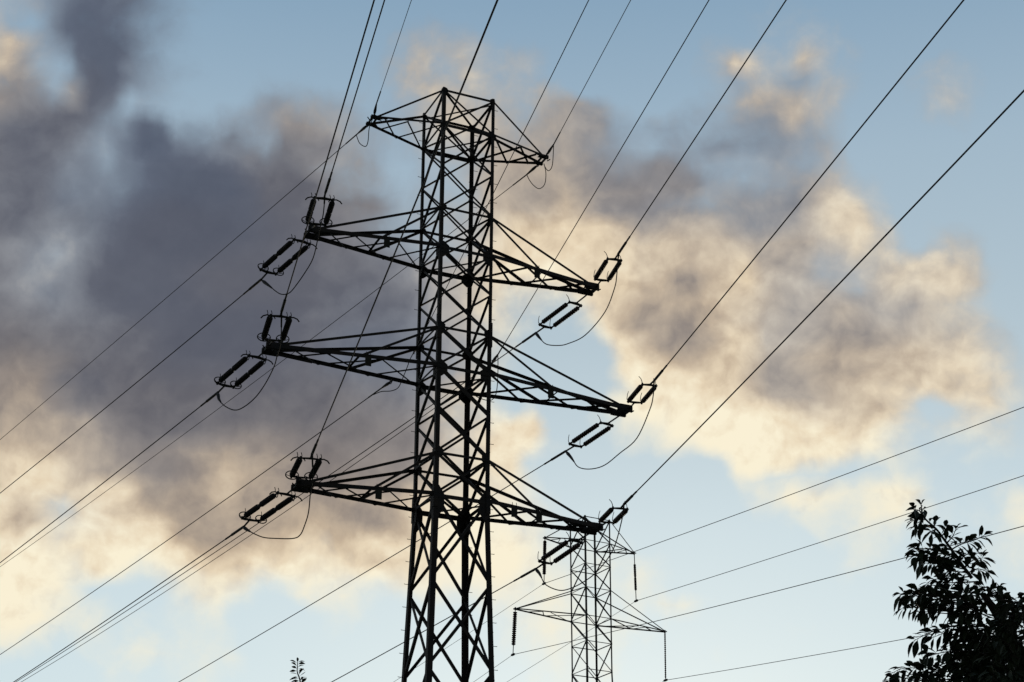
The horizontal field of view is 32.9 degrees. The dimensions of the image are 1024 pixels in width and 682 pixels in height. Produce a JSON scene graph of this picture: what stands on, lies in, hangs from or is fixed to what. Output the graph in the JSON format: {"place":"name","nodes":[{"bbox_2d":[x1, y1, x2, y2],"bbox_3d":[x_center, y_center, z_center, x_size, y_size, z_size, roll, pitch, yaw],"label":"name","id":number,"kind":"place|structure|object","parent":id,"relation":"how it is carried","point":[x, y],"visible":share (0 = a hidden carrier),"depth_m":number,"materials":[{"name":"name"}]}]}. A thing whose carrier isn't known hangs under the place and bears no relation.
{"place":"outdoors","nodes":[
{"label":"outdoors","id":0,"kind":"place"},
{"bbox_2d":[0,0,1023,681],"label":"sky","id":1,"kind":"structure","parent":0,"point":[139,139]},
{"bbox_3d":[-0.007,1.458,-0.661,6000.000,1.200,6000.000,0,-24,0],"label":"ground","id":2,"kind":"structure","parent":0,"visible":0},
{"bbox_2d":[289,657,306,681],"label":"young tree","id":3,"kind":"object","parent":2,"relation":"on","point":[300,671],"visible":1,"depth_m":18.18,"materials":[{"name":"black plant"}]},
{"bbox_2d":[261,87,633,681],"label":"lattice tower","id":4,"kind":"structure","parent":2,"relation":"on","point":[437,497],"depth_m":64.90,"materials":[{"name":"metal"}]},
{"bbox_2d":[0,125,367,439],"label":"earth wire","id":5,"kind":"object","parent":4,"relation":"attached to","point":[364,128],"visible":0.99,"depth_m":78.89,"materials":[{"name":"metal"}]},
{"bbox_2d":[0,379,392,654],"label":"power line","id":6,"kind":"object","parent":4,"relation":"attached to","point":[388,383],"visible":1,"depth_m":73.27,"materials":[{"name":"metal"}]},
{"bbox_2d":[200,350,273,406],"bbox_3d":[-10.466,1.338,64.600,1.333,0.565,5.388,17,-29,-33],"label":"insulator string","id":7,"kind":"object","parent":4,"relation":"attached to","point":[235,367],"visible":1,"depth_m":64.11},
{"bbox_2d":[0,406,199,562],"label":"power line","id":8,"kind":"object","parent":7,"relation":"attached to","point":[103,482],"visible":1,"depth_m":73.37,"materials":[{"name":"metal"}]},
{"bbox_2d":[216,313,281,410],"bbox_3d":[-9.151,1.093,61.918,0.760,1.368,8.163,11,-26,-22],"label":"jumper cable","id":9,"kind":"object","parent":7,"relation":"hanging from","point":[218,396],"visible":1,"depth_m":62.10,"materials":[{"name":"metal"}]},
{"bbox_2d":[22,390,459,681],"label":"power line","id":10,"kind":"object","parent":4,"relation":"attached to","point":[239,542],"visible":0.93,"depth_m":80.79,"materials":[{"name":"metal"}]},
{"bbox_2d":[225,487,302,539],"bbox_3d":[-9.234,6.231,63.064,1.333,0.624,5.500,17,-29,-33],"label":"insulator string","id":11,"kind":"object","parent":4,"relation":"attached to","point":[270,512],"visible":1,"depth_m":62.65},
{"bbox_2d":[14,539,224,681],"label":"power line","id":12,"kind":"object","parent":11,"relation":"attached to","point":[121,610],"visible":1,"depth_m":71.92,"materials":[{"name":"metal"}]},
{"bbox_2d":[243,455,313,538],"bbox_3d":[-7.818,5.992,60.729,1.062,1.541,7.764,11,-27,-23],"label":"jumper cable","id":13,"kind":"object","parent":11,"relation":"hanging from","point":[246,529],"visible":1,"depth_m":60.39,"materials":[{"name":"metal"}]},
{"bbox_2d":[0,165,538,566],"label":"earth wire","id":14,"kind":"object","parent":4,"relation":"attached to","point":[533,168],"visible":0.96,"depth_m":86.06,"materials":[{"name":"metal"}]},
{"bbox_2d":[527,167,545,188],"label":"jumper cable","id":15,"kind":"object","parent":14,"relation":"hanging from","point":[544,183],"visible":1,"depth_m":71.10,"materials":[{"name":"metal"}]},
{"bbox_2d":[257,294,299,345],"bbox_3d":[-8.044,-0.668,59.833,1.333,0.714,5.505,5,-25,-10],"label":"insulator string","id":16,"kind":"object","parent":4,"relation":"attached to","point":[267,325],"visible":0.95,"depth_m":59.66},
{"bbox_2d":[286,0,374,294],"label":"power line","id":17,"kind":"object","parent":16,"relation":"attached to","point":[333,138],"visible":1,"depth_m":47.40,"materials":[{"name":"metal"}]},
{"bbox_2d":[243,234,317,294],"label":"insulator string","id":18,"kind":"object","parent":4,"relation":"attached to","point":[281,251],"visible":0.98,"depth_m":66.63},
{"bbox_2d":[0,294,242,492],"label":"power line","id":19,"kind":"object","parent":18,"relation":"attached to","point":[126,390],"visible":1,"depth_m":77.43,"materials":[{"name":"metal"}]},
{"bbox_2d":[261,192,325,294],"bbox_3d":[-7.862,-3.224,64.395,0.778,1.413,8.124,10,-26,-21],"label":"jumper cable","id":20,"kind":"object","parent":18,"relation":"hanging from","point":[265,283],"visible":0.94,"depth_m":64.27,"materials":[{"name":"metal"}]},
{"bbox_2d":[285,440,329,483],"bbox_3d":[-6.858,4.052,58.593,1.333,0.546,4.990,5,-25,-10],"label":"insulator string","id":21,"kind":"object","parent":4,"relation":"attached to","point":[297,464],"visible":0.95,"depth_m":58.80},
{"bbox_2d":[317,0,497,439],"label":"power line","id":22,"kind":"object","parent":21,"relation":"attached to","point":[477,49],"visible":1,"depth_m":40.59,"materials":[{"name":"metal"}]},
{"bbox_2d":[301,172,341,228],"bbox_3d":[-6.818,-4.967,62.328,1.332,0.836,5.572,5,-25,-10],"label":"insulator string","id":23,"kind":"object","parent":4,"relation":"attached to","point":[327,217],"visible":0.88,"depth_m":62.16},
{"bbox_2d":[331,0,384,172],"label":"power line","id":24,"kind":"object","parent":23,"relation":"attached to","point":[358,83],"visible":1,"depth_m":54.24,"materials":[{"name":"metal"}]},
{"bbox_2d":[373,0,411,116],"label":"earth wire","id":25,"kind":"object","parent":4,"relation":"attached to","point":[388,67],"visible":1,"depth_m":65.32,"materials":[{"name":"metal"}]},
{"bbox_2d":[356,105,376,146],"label":"jumper cable","id":26,"kind":"object","parent":25,"relation":"hanging from","point":[368,130],"visible":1,"depth_m":68.03,"materials":[{"name":"metal"}]},
{"bbox_2d":[373,351,414,394],"bbox_3d":[-4.345,1.125,65.230,1.941,2.440,0.251,20,-31,-37],"label":"jumper cable","id":27,"kind":"object","parent":4,"relation":"hanging from","point":[400,382],"visible":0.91,"depth_m":64.93,"materials":[{"name":"metal"}]},
{"bbox_2d":[473,372,497,399],"bbox_3d":[-0.910,1.628,65.174,0.570,1.105,3.568,9,-26,-19],"label":"jumper cable","id":28,"kind":"object","parent":4,"relation":"hanging from","point":[496,389],"visible":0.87,"depth_m":64.82,"materials":[{"name":"metal"}]},
{"bbox_2d":[413,0,588,353],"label":"power line","id":29,"kind":"object","parent":4,"relation":"attached to","point":[511,156],"visible":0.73,"depth_m":52.32,"materials":[{"name":"metal"}]},
{"bbox_2d":[515,291,590,346],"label":"insulator string","id":30,"kind":"object","parent":4,"relation":"attached to","point":[557,311],"visible":1,"depth_m":71.13,"materials":[{"name":"brown ceramic"}]},
{"bbox_2d":[16,347,515,681],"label":"power line","id":31,"kind":"object","parent":30,"relation":"attached to","point":[257,523],"visible":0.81,"depth_m":91.93,"materials":[{"name":"metal"}]},
{"bbox_2d":[535,254,619,345],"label":"jumper cable","id":32,"kind":"object","parent":30,"relation":"hanging from","point":[537,335],"visible":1,"depth_m":69.15,"materials":[{"name":"metal"}]},
{"bbox_2d":[513,530,594,581],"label":"insulator string","id":33,"kind":"object","parent":4,"relation":"attached to","point":[563,554],"visible":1,"depth_m":66.98,"materials":[{"name":"brown ceramic"}]},
{"bbox_2d":[332,581,512,681],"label":"power line","id":34,"kind":"object","parent":33,"relation":"attached to","point":[413,636],"visible":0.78,"depth_m":75.40,"materials":[{"name":"metal"}]},
{"bbox_2d":[535,505,624,590],"bbox_3d":[2.745,8.075,65.042,0.696,1.817,7.336,11,-27,-23],"label":"jumper cable","id":35,"kind":"object","parent":33,"relation":"hanging from","point":[538,572],"visible":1,"depth_m":64.69,"materials":[{"name":"metal"}]},
{"bbox_2d":[544,412,623,464],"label":"insulator string","id":36,"kind":"object","parent":4,"relation":"attached to","point":[595,436],"visible":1,"depth_m":69.56,"materials":[{"name":"brown ceramic"}]},
{"bbox_2d":[179,464,543,681],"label":"power line","id":37,"kind":"object","parent":36,"relation":"attached to","point":[349,581],"visible":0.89,"depth_m":84.17,"materials":[{"name":"metal"}]},
{"bbox_2d":[565,382,654,469],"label":"jumper cable","id":38,"kind":"object","parent":36,"relation":"hanging from","point":[568,454],"visible":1,"depth_m":67.50,"materials":[{"name":"metal"}]},
{"bbox_2d":[545,0,630,157],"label":"earth wire","id":39,"kind":"object","parent":4,"relation":"attached to","point":[549,150],"visible":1,"depth_m":65.96,"materials":[{"name":"metal"}]},
{"bbox_2d":[491,0,708,364],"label":"fibre cable","id":40,"kind":"object","parent":4,"relation":"attached to","point":[494,358],"visible":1,"depth_m":51.49,"materials":[{"name":"metal"}]},
{"bbox_2d":[593,237,629,286],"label":"insulator string","id":41,"kind":"object","parent":4,"relation":"attached to","point":[596,276],"visible":0.98,"depth_m":67.50,"materials":[{"name":"brown ceramic"}]},
{"bbox_2d":[629,0,786,236],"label":"power line","id":42,"kind":"object","parent":41,"relation":"attached to","point":[710,114],"visible":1,"depth_m":56.97,"materials":[{"name":"metal"}]},
{"bbox_2d":[598,491,636,526],"bbox_3d":[3.804,6.038,63.095,0.777,0.558,4.700,5,-25,-11],"label":"insulator string","id":43,"kind":"object","parent":4,"relation":"attached to","point":[607,513],"visible":0.97,"depth_m":63.17,"materials":[{"name":"brown ceramic"}]},
{"bbox_2d":[636,90,1023,491],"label":"power line","id":44,"kind":"object","parent":43,"relation":"attached to","point":[933,185],"visible":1,"depth_m":44.10,"materials":[{"name":"metal"}]},
{"bbox_2d":[627,365,667,408],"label":"insulator string","id":45,"kind":"object","parent":4,"relation":"attached to","point":[636,391],"visible":0.98,"depth_m":65.92,"materials":[{"name":"brown ceramic"}]},
{"bbox_2d":[666,0,963,365],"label":"power line","id":46,"kind":"object","parent":45,"relation":"attached to","point":[941,27],"visible":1,"depth_m":50.23,"materials":[{"name":"metal"}]},
{"bbox_2d":[513,515,666,681],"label":"lattice tower","id":47,"kind":"structure","parent":2,"relation":"on","point":[597,599],"depth_m":102.81,"materials":[{"name":"metal"}]},
{"bbox_2d":[511,610,516,655],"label":"suspension insulator","id":48,"kind":"object","parent":47,"relation":"hanging from","point":[514,627],"visible":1,"depth_m":99.51,"materials":[{"name":"brown ceramic"}]},
{"bbox_2d":[517,526,1023,653],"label":"power line","id":49,"kind":"object","parent":48,"relation":"hanging from","point":[771,592],"visible":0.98,"depth_m":78.48,"materials":[{"name":"metal"}]},
{"bbox_2d":[542,539,546,584],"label":"suspension insulator","id":50,"kind":"object","parent":47,"relation":"hanging from","point":[544,553],"visible":0.77,"depth_m":102.28,"materials":[{"name":"brown ceramic"}]},
{"bbox_2d":[394,586,539,681],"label":"power line","id":51,"kind":"object","parent":50,"relation":"hanging from","point":[482,624],"visible":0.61,"depth_m":107.32,"materials":[{"name":"metal"}]},
{"bbox_2d":[546,407,1023,582],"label":"power line","id":52,"kind":"object","parent":50,"relation":"hanging from","point":[799,491],"visible":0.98,"depth_m":81.11,"materials":[{"name":"metal"}]},
{"bbox_2d":[633,555,637,601],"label":"suspension insulator","id":53,"kind":"object","parent":47,"relation":"hanging from","point":[635,583],"visible":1,"depth_m":104.86,"materials":[{"name":"brown ceramic"}]},
{"bbox_2d":[507,602,633,681],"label":"power line","id":54,"kind":"object","parent":53,"relation":"hanging from","point":[568,643],"visible":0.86,"depth_m":111.00,"materials":[{"name":"metal"}]},
{"bbox_2d":[640,475,1023,599],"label":"power line","id":55,"kind":"object","parent":53,"relation":"hanging from","point":[837,536],"visible":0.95,"depth_m":88.40,"materials":[{"name":"metal"}]},
{"bbox_2d":[663,632,667,681],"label":"suspension insulator","id":56,"kind":"object","parent":47,"relation":"hanging from","point":[665,680],"visible":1,"depth_m":103.93,"materials":[{"name":"brown ceramic"}]},
{"bbox_2d":[668,632,941,679],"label":"power line","id":57,"kind":"object","parent":56,"relation":"hanging from","point":[805,656],"visible":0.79,"depth_m":91.77,"materials":[{"name":"metal"}]},
{"bbox_2d":[883,499,1023,681],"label":"cherry tree","id":58,"kind":"object","parent":2,"relation":"on","point":[987,656],"visible":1,"depth_m":12.23,"materials":[{"name":"green plant"}]}
]}

